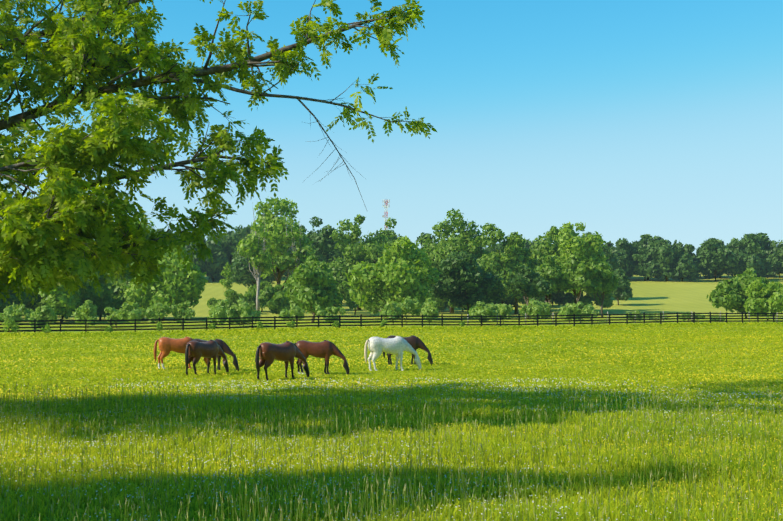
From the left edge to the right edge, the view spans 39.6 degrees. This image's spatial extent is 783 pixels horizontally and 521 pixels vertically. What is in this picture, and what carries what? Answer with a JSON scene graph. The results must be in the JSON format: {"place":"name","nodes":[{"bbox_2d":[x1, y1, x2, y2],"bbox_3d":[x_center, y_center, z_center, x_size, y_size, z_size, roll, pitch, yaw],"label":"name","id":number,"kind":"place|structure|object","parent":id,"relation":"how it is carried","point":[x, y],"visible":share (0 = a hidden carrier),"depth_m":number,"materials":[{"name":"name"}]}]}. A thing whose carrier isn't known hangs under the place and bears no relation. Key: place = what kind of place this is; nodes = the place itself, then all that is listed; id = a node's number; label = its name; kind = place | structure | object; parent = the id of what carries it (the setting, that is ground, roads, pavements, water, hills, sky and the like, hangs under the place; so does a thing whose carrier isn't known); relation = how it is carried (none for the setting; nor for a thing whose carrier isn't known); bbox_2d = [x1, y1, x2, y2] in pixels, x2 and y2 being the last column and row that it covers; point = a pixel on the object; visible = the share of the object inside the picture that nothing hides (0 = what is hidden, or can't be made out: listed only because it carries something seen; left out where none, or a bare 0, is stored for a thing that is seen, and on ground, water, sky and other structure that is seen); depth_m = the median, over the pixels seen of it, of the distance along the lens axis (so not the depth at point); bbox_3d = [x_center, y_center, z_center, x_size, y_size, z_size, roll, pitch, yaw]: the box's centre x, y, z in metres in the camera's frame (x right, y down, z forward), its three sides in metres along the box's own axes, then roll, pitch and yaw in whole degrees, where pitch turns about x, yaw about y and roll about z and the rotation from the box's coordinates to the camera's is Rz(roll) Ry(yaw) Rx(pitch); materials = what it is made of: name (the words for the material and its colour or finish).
{"place":"outdoors","nodes":[
{"label":"outdoors","id":0,"kind":"place"},
{"bbox_2d":[0,321,782,520],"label":"pasture grass","id":1,"kind":"structure","parent":0,"point":[633,466],"depth_m":29.54,"materials":[{"name":"green plant"}]},
{"bbox_2d":[0,273,782,520],"bbox_3d":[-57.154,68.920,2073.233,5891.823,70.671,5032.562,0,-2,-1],"label":"ground","id":2,"kind":"structure","parent":0,"point":[657,295],"depth_m":95.20,"materials":[{"name":"green plant"}]},
{"bbox_2d":[2,318,19,332],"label":"bush","id":3,"kind":"object","parent":2,"relation":"on","point":[11,322],"visible":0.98,"depth_m":105.92,"materials":[{"name":"green plant"}]},
{"bbox_2d":[0,302,33,326],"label":"shrub","id":4,"kind":"object","parent":2,"relation":"on","point":[13,312],"visible":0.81,"depth_m":118.10,"materials":[{"name":"green plant"}]},
{"bbox_2d":[0,278,41,312],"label":"tree","id":5,"kind":"object","parent":2,"relation":"on","point":[25,302],"visible":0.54,"depth_m":145.88,"materials":[{"name":"green plant"}]},
{"bbox_2d":[28,305,56,331],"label":"shrub","id":6,"kind":"object","parent":2,"relation":"on","point":[48,312],"visible":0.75,"depth_m":114.51,"materials":[{"name":"green plant"}]},
{"bbox_2d":[33,266,81,322],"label":"tree","id":7,"kind":"object","parent":2,"relation":"on","point":[63,303],"visible":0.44,"depth_m":147.63,"materials":[{"name":"green plant"}]},
{"bbox_2d":[73,300,97,328],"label":"shrub","id":8,"kind":"object","parent":2,"relation":"on","point":[87,309],"visible":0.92,"depth_m":122.70,"materials":[{"name":"green plant"}]},
{"bbox_2d":[77,271,121,319],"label":"tree","id":9,"kind":"object","parent":2,"relation":"on","point":[90,294],"visible":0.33,"depth_m":157.88,"materials":[{"name":"green plant"}]},
{"bbox_2d":[104,307,129,325],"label":"shrub","id":10,"kind":"object","parent":2,"relation":"on","point":[114,312],"visible":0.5,"depth_m":124.96,"materials":[{"name":"green plant"}]},
{"bbox_2d":[94,257,140,319],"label":"tree","id":11,"kind":"object","parent":2,"relation":"on","point":[118,286],"visible":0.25,"depth_m":158.30,"materials":[{"name":"green plant"}]},
{"bbox_2d":[116,302,154,328],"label":"shrub","id":12,"kind":"object","parent":2,"relation":"on","point":[135,313],"visible":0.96,"depth_m":120.58,"materials":[{"name":"green plant"}]},
{"bbox_2d":[134,217,157,255],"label":"tree","id":13,"kind":"object","parent":2,"relation":"on","point":[149,227],"visible":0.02,"depth_m":174.95,"materials":[{"name":"green plant"}]},
{"bbox_2d":[147,302,169,321],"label":"shrub","id":14,"kind":"object","parent":2,"relation":"on","point":[158,309],"visible":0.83,"depth_m":125.39,"materials":[{"name":"green plant"}]},
{"bbox_2d":[123,257,206,320],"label":"tree","id":15,"kind":"object","parent":2,"relation":"on","point":[149,296],"visible":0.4,"depth_m":155.60,"materials":[{"name":"green plant"}]},
{"bbox_2d":[153,245,207,320],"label":"tree","id":16,"kind":"object","parent":2,"relation":"on","point":[195,287],"visible":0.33,"depth_m":156.84,"materials":[{"name":"green plant"}]},
{"bbox_2d":[154,336,209,368],"bbox_3d":[-10.871,4.790,56.425,2.876,1.712,0.688,0,-2,-13],"label":"chestnut horse","id":17,"kind":"object","parent":2,"relation":"on","point":[167,345],"visible":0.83,"depth_m":56.06,"materials":[{"name":"brown"}]},
{"bbox_2d":[169,300,195,324],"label":"shrub","id":18,"kind":"object","parent":2,"relation":"on","point":[181,310],"visible":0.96,"depth_m":125.80,"materials":[{"name":"green plant"}]},
{"bbox_2d":[185,339,228,375],"bbox_3d":[-8.795,4.623,51.834,0.688,1.715,2.853,-1,-2,37],"label":"horse","id":19,"kind":"object","parent":2,"relation":"on","point":[195,351],"visible":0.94,"depth_m":51.34,"materials":[{"name":"black"}]},
{"bbox_2d":[185,231,228,272],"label":"tree","id":20,"kind":"object","parent":2,"relation":"on","point":[214,247],"visible":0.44,"depth_m":332.50,"materials":[{"name":"green plant"}]},
{"bbox_2d":[202,254,227,281],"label":"tree","id":21,"kind":"object","parent":2,"relation":"on","point":[213,274],"visible":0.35,"depth_m":333.13,"materials":[{"name":"green plant"}]},
{"bbox_2d":[192,338,238,371],"bbox_3d":[-8.984,4.749,54.635,2.772,1.678,0.674,0,-2,11],"label":"horse","id":22,"kind":"object","parent":2,"relation":"on","point":[224,346],"visible":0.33,"depth_m":54.36,"materials":[{"name":"black"}]},
{"bbox_2d":[207,299,227,326],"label":"shrub","id":23,"kind":"object","parent":2,"relation":"on","point":[217,310],"visible":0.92,"depth_m":121.52,"materials":[{"name":"green plant"}]},
{"bbox_2d":[0,0,436,306],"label":"walnut tree","id":24,"kind":"object","parent":2,"relation":"on","point":[53,226],"visible":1,"depth_m":30.08,"materials":[{"name":"green plant"}]},
{"bbox_2d":[219,262,232,298],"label":"tree","id":25,"kind":"object","parent":2,"relation":"on","point":[226,272],"visible":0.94,"depth_m":213.86,"materials":[{"name":"green plant"}]},
{"bbox_2d":[207,289,247,309],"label":"bush","id":26,"kind":"object","parent":2,"relation":"on","point":[232,296],"visible":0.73,"depth_m":203.69,"materials":[{"name":"green plant"}]},
{"bbox_2d":[206,225,249,276],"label":"tree","id":27,"kind":"object","parent":2,"relation":"on","point":[228,248],"visible":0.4,"depth_m":339.45,"materials":[{"name":"green plant"}]},
{"bbox_2d":[229,298,260,325],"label":"shrub","id":28,"kind":"object","parent":2,"relation":"on","point":[243,308],"visible":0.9,"depth_m":122.67,"materials":[{"name":"green plant"}]},
{"bbox_2d":[229,225,260,258],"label":"tree","id":29,"kind":"object","parent":2,"relation":"on","point":[249,226],"visible":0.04,"depth_m":341.80,"materials":[{"name":"green plant"}]},
{"bbox_2d":[236,202,274,316],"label":"tree","id":30,"kind":"object","parent":2,"relation":"on","point":[257,254],"visible":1,"depth_m":188.46,"materials":[{"name":"green plant"}]},
{"bbox_2d":[227,247,286,287],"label":"tree","id":31,"kind":"object","parent":2,"relation":"on","point":[239,268],"visible":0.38,"depth_m":266.50,"materials":[{"name":"green plant"}]},
{"bbox_2d":[244,281,271,311],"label":"bush","id":32,"kind":"object","parent":2,"relation":"on","point":[250,294],"visible":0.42,"depth_m":211.64,"materials":[{"name":"green plant"}]},
{"bbox_2d":[258,284,289,316],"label":"tree","id":33,"kind":"object","parent":2,"relation":"on","point":[274,300],"visible":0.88,"depth_m":182.11,"materials":[{"name":"green plant"}]},
{"bbox_2d":[251,197,313,313],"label":"tree","id":34,"kind":"object","parent":2,"relation":"on","point":[276,230],"visible":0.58,"depth_m":202.57,"materials":[{"name":"green plant"}]},
{"bbox_2d":[255,341,309,380],"bbox_3d":[-4.889,4.509,48.972,2.962,1.765,0.708,2,-2,-41],"label":"horse","id":35,"kind":"object","parent":2,"relation":"on","point":[268,353],"visible":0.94,"depth_m":48.49,"materials":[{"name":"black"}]},
{"bbox_2d":[278,303,304,319],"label":"shrub","id":36,"kind":"object","parent":2,"relation":"on","point":[294,310],"visible":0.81,"depth_m":126.46,"materials":[{"name":"green plant"}]},
{"bbox_2d":[274,217,315,306],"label":"tree","id":37,"kind":"object","parent":2,"relation":"on","point":[297,258],"visible":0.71,"depth_m":188.97,"materials":[{"name":"green plant"}]},
{"bbox_2d":[284,255,342,321],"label":"tree","id":38,"kind":"object","parent":2,"relation":"on","point":[311,282],"visible":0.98,"depth_m":146.01,"materials":[{"name":"green plant"}]},
{"bbox_2d":[298,217,343,280],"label":"tree","id":39,"kind":"object","parent":2,"relation":"on","point":[320,238],"visible":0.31,"depth_m":237.92,"materials":[{"name":"green plant"}]},
{"bbox_2d":[294,340,349,374],"bbox_3d":[-3.440,4.681,52.473,2.840,1.714,0.688,0,-2,2],"label":"horse","id":40,"kind":"object","parent":2,"relation":"on","point":[326,349],"visible":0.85,"depth_m":52.25,"materials":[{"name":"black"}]},
{"bbox_2d":[315,305,345,324],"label":"shrub","id":41,"kind":"object","parent":2,"relation":"on","point":[333,310],"visible":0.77,"depth_m":132.41,"materials":[{"name":"green plant"}]},
{"bbox_2d":[329,238,356,263],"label":"tree","id":42,"kind":"object","parent":2,"relation":"on","point":[339,253],"visible":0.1,"depth_m":272.88,"materials":[{"name":"green plant"}]},
{"bbox_2d":[337,281,363,314],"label":"tree","id":43,"kind":"object","parent":2,"relation":"on","point":[344,287],"visible":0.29,"depth_m":196.66,"materials":[{"name":"green plant"}]},
{"bbox_2d":[327,214,388,309],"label":"tree","id":44,"kind":"object","parent":2,"relation":"on","point":[369,250],"visible":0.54,"depth_m":223.11,"materials":[{"name":"green plant"}]},
{"bbox_2d":[349,291,383,314],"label":"bush","id":45,"kind":"object","parent":2,"relation":"on","point":[374,310],"visible":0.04,"depth_m":183.68,"materials":[{"name":"green plant"}]},
{"bbox_2d":[374,292,389,308],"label":"bush","id":46,"kind":"object","parent":2,"relation":"on","point":[380,304],"visible":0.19,"depth_m":177.06,"materials":[{"name":"green plant"}]},
{"bbox_2d":[382,199,389,229],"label":"radio mast","id":47,"kind":"object","parent":2,"relation":"on","point":[387,205],"visible":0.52,"depth_m":640.35,"materials":[{"name":"white metal"}]},
{"bbox_2d":[379,300,401,323],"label":"shrub","id":48,"kind":"object","parent":2,"relation":"on","point":[390,308],"visible":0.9,"depth_m":134.87,"materials":[{"name":"green plant"}]},
{"bbox_2d":[0,377,781,520],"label":"clover flowers","id":49,"kind":"object","parent":2,"relation":"on","point":[358,444],"visible":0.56,"depth_m":26.21,"materials":[{"name":"white plant"}]},
{"bbox_2d":[0,312,782,332],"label":"board fence","id":50,"kind":"object","parent":2,"relation":"on","point":[441,321],"visible":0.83,"depth_m":121.32,"materials":[{"name":"black paint"}]},
{"bbox_2d":[0,333,782,520],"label":"buttercup flowers","id":51,"kind":"object","parent":2,"relation":"on","point":[416,416],"visible":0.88,"depth_m":33.33,"materials":[{"name":"yellow plant"}]},
{"bbox_2d":[0,322,782,400],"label":"buttercup flowers","id":52,"kind":"object","parent":2,"relation":"on","point":[423,357],"visible":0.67,"depth_m":62.51,"materials":[{"name":"yellow plant"}]},
{"bbox_2d":[364,336,420,370],"bbox_3d":[0.061,4.763,55.627,3.048,1.815,0.729,0,-2,-15],"label":"grey horse","id":53,"kind":"object","parent":2,"relation":"on","point":[397,346],"visible":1,"depth_m":55.35},
{"bbox_2d":[345,236,441,313],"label":"tree","id":54,"kind":"object","parent":2,"relation":"on","point":[402,278],"visible":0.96,"depth_m":157.36,"materials":[{"name":"green plant"}]},
{"bbox_2d":[374,217,415,264],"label":"tree","id":55,"kind":"object","parent":2,"relation":"on","point":[390,236],"visible":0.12,"depth_m":288.69,"materials":[{"name":"green plant"}]},
{"bbox_2d":[383,335,432,365],"bbox_3d":[0.890,4.968,60.009,2.817,1.713,0.688,0,-2,9],"label":"horse","id":56,"kind":"object","parent":2,"relation":"on","point":[415,342],"visible":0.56,"depth_m":59.76,"materials":[{"name":"black"}]},
{"bbox_2d":[396,296,421,323],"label":"shrub","id":57,"kind":"object","parent":2,"relation":"on","point":[407,304],"visible":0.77,"depth_m":137.97,"materials":[{"name":"green plant"}]},
{"bbox_2d":[396,232,435,262],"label":"tree","id":58,"kind":"object","parent":2,"relation":"on","point":[423,237],"visible":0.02,"depth_m":229.79,"materials":[{"name":"green plant"}]},
{"bbox_2d":[414,298,438,323],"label":"shrub","id":59,"kind":"object","parent":2,"relation":"on","point":[429,308],"visible":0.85,"depth_m":135.11,"materials":[{"name":"green plant"}]},
{"bbox_2d":[420,292,447,311],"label":"tree","id":60,"kind":"object","parent":2,"relation":"on","point":[441,303],"visible":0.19,"depth_m":206.39,"materials":[{"name":"green plant"}]},
{"bbox_2d":[414,208,488,312],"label":"tree","id":61,"kind":"object","parent":2,"relation":"on","point":[439,251],"visible":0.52,"depth_m":213.26,"materials":[{"name":"green plant"}]},
{"bbox_2d":[428,250,504,317],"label":"tree","id":62,"kind":"object","parent":2,"relation":"on","point":[463,271],"visible":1,"depth_m":165.96,"materials":[{"name":"green plant"}]},
{"bbox_2d":[448,290,493,309],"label":"bush","id":63,"kind":"object","parent":2,"relation":"on","point":[450,305],"visible":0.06,"depth_m":197.63,"materials":[{"name":"green plant"}]},
{"bbox_2d":[468,301,498,323],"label":"shrub","id":64,"kind":"object","parent":2,"relation":"on","point":[482,309],"visible":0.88,"depth_m":132.81,"materials":[{"name":"green plant"}]},
{"bbox_2d":[467,222,515,314],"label":"tree","id":65,"kind":"object","parent":2,"relation":"on","point":[490,262],"visible":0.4,"depth_m":203.45,"materials":[{"name":"green plant"}]},
{"bbox_2d":[492,303,512,323],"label":"shrub","id":66,"kind":"object","parent":2,"relation":"on","point":[504,310],"visible":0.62,"depth_m":135.23,"materials":[{"name":"green plant"}]},
{"bbox_2d":[494,296,525,305],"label":"tree","id":67,"kind":"object","parent":2,"relation":"on","point":[507,302],"visible":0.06,"depth_m":209.56,"materials":[{"name":"green plant"}]},
{"bbox_2d":[497,231,542,314],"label":"tree","id":68,"kind":"object","parent":2,"relation":"on","point":[515,254],"visible":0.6,"depth_m":203.16,"materials":[{"name":"green plant"}]},
{"bbox_2d":[520,234,540,256],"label":"tree","id":69,"kind":"object","parent":2,"relation":"on","point":[527,244],"visible":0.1,"depth_m":369.48,"materials":[{"name":"green plant"}]},
{"bbox_2d":[511,265,551,317],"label":"tree","id":70,"kind":"object","parent":2,"relation":"on","point":[527,282],"visible":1,"depth_m":163.85,"materials":[{"name":"green plant"}]},
{"bbox_2d":[519,299,550,322],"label":"shrub","id":71,"kind":"object","parent":2,"relation":"on","point":[534,307],"visible":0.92,"depth_m":139.00,"materials":[{"name":"green plant"}]},
{"bbox_2d":[522,295,552,302],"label":"bush","id":72,"kind":"object","parent":2,"relation":"on","point":[541,299],"visible":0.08,"depth_m":231.01,"materials":[{"name":"green plant"}]},
{"bbox_2d":[529,225,564,302],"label":"tree","id":73,"kind":"object","parent":2,"relation":"on","point":[545,247],"visible":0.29,"depth_m":213.10,"materials":[{"name":"green plant"}]},
{"bbox_2d":[535,255,569,316],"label":"tree","id":74,"kind":"object","parent":2,"relation":"on","point":[556,277],"visible":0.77,"depth_m":171.20,"materials":[{"name":"green plant"}]},
{"bbox_2d":[551,289,584,305],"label":"tree","id":75,"kind":"object","parent":2,"relation":"on","point":[561,298],"visible":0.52,"depth_m":213.12,"materials":[{"name":"green plant"}]},
{"bbox_2d":[559,302,579,321],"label":"shrub","id":76,"kind":"object","parent":2,"relation":"on","point":[569,309],"visible":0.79,"depth_m":135.73,"materials":[{"name":"green plant"}]},
{"bbox_2d":[557,252,596,303],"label":"tree","id":77,"kind":"object","parent":2,"relation":"on","point":[580,275],"visible":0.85,"depth_m":170.51,"materials":[{"name":"green plant"}]},
{"bbox_2d":[549,222,614,307],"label":"tree","id":78,"kind":"object","parent":2,"relation":"on","point":[587,248],"visible":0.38,"depth_m":204.36,"materials":[{"name":"green plant"}]},
{"bbox_2d":[572,301,591,319],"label":"shrub","id":79,"kind":"object","parent":2,"relation":"on","point":[587,309],"visible":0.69,"depth_m":137.23,"materials":[{"name":"green plant"}]},
{"bbox_2d":[571,291,613,309],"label":"tree","id":80,"kind":"object","parent":2,"relation":"on","point":[587,298],"visible":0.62,"depth_m":210.09,"materials":[{"name":"green plant"}]},
{"bbox_2d":[586,262,619,316],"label":"tree","id":81,"kind":"object","parent":2,"relation":"on","point":[605,280],"visible":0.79,"depth_m":170.85,"materials":[{"name":"green plant"}]},
{"bbox_2d":[595,238,620,272],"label":"tree","id":82,"kind":"object","parent":2,"relation":"on","point":[611,260],"visible":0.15,"depth_m":259.39,"materials":[{"name":"green plant"}]},
{"bbox_2d":[610,246,628,270],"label":"tree","id":83,"kind":"object","parent":2,"relation":"on","point":[623,256],"visible":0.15,"depth_m":333.38,"materials":[{"name":"green plant"}]},
{"bbox_2d":[611,268,632,304],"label":"tree","id":84,"kind":"object","parent":2,"relation":"on","point":[623,290],"visible":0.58,"depth_m":239.77,"materials":[{"name":"green plant"}]},
{"bbox_2d":[467,311,777,325],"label":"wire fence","id":85,"kind":"object","parent":2,"relation":"on","point":[607,316],"visible":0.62,"depth_m":141.14,"materials":[{"name":"grey"}]},
{"bbox_2d":[615,238,645,272],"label":"tree","id":86,"kind":"object","parent":2,"relation":"on","point":[624,246],"visible":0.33,"depth_m":337.66,"materials":[{"name":"green plant"}]},
{"bbox_2d":[625,310,642,321],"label":"shrub","id":87,"kind":"object","parent":2,"relation":"on","point":[636,312],"visible":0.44,"depth_m":143.02,"materials":[{"name":"green plant"}]},
{"bbox_2d":[626,249,660,280],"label":"tree","id":88,"kind":"object","parent":2,"relation":"on","point":[635,264],"visible":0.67,"depth_m":335.49,"materials":[{"name":"green plant"}]},
{"bbox_2d":[628,234,662,279],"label":"tree","id":89,"kind":"object","parent":2,"relation":"on","point":[645,240],"visible":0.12,"depth_m":343.77,"materials":[{"name":"green plant"}]},
{"bbox_2d":[640,312,667,320],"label":"shrub","id":90,"kind":"object","parent":2,"relation":"on","point":[654,317],"visible":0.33,"depth_m":148.03,"materials":[{"name":"green plant"}]},
{"bbox_2d":[640,239,676,281],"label":"tree","id":91,"kind":"object","parent":2,"relation":"on","point":[662,258],"visible":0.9,"depth_m":332.92,"materials":[{"name":"green plant"}]},
{"bbox_2d":[671,240,700,266],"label":"tree","id":92,"kind":"object","parent":2,"relation":"on","point":[688,248],"visible":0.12,"depth_m":349.69,"materials":[{"name":"green plant"}]},
{"bbox_2d":[672,246,700,280],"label":"tree","id":93,"kind":"object","parent":2,"relation":"on","point":[685,266],"visible":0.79,"depth_m":332.20,"materials":[{"name":"green plant"}]},
{"bbox_2d":[695,238,738,280],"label":"tree","id":94,"kind":"object","parent":2,"relation":"on","point":[714,257],"visible":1,"depth_m":332.44,"materials":[{"name":"green plant"}]},
{"bbox_2d":[706,267,769,317],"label":"tree","id":95,"kind":"object","parent":2,"relation":"on","point":[727,294],"visible":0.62,"depth_m":171.09,"materials":[{"name":"green plant"}]},
{"bbox_2d":[726,238,749,276],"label":"tree","id":96,"kind":"object","parent":2,"relation":"on","point":[732,244],"visible":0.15,"depth_m":351.72,"materials":[{"name":"green plant"}]},
{"bbox_2d":[726,238,761,275],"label":"tree","id":97,"kind":"object","parent":2,"relation":"on","point":[745,261],"visible":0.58,"depth_m":333.67,"materials":[{"name":"green plant"}]},
{"bbox_2d":[739,233,774,257],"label":"tree","id":98,"kind":"object","parent":2,"relation":"on","point":[755,238],"visible":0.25,"depth_m":351.87,"materials":[{"name":"green plant"}]},
{"bbox_2d":[748,246,772,276],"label":"tree","id":99,"kind":"object","parent":2,"relation":"on","point":[765,267],"visible":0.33,"depth_m":339.70,"materials":[{"name":"green plant"}]},
{"bbox_2d":[743,279,782,319],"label":"tree","id":100,"kind":"object","parent":2,"relation":"on","point":[764,298],"visible":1,"depth_m":159.54,"materials":[{"name":"green plant"}]},
{"bbox_2d":[757,233,781,254],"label":"tree","id":101,"kind":"object","parent":2,"relation":"on","point":[767,242],"visible":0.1,"depth_m":355.66,"materials":[{"name":"green plant"}]},
{"bbox_2d":[765,247,782,277],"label":"tree","id":102,"kind":"object","parent":2,"relation":"on","point":[773,272],"visible":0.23,"depth_m":350.11,"materials":[{"name":"green plant"}]},
{"bbox_2d":[766,244,782,271],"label":"tree","id":103,"kind":"object","parent":2,"relation":"on","point":[779,264],"visible":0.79,"depth_m":345.98,"materials":[{"name":"green plant"}]},
{"bbox_2d":[0,0,782,254],"label":"sky","id":104,"kind":"structure","parent":0,"point":[629,120],"materials":[{"name":"blue"}]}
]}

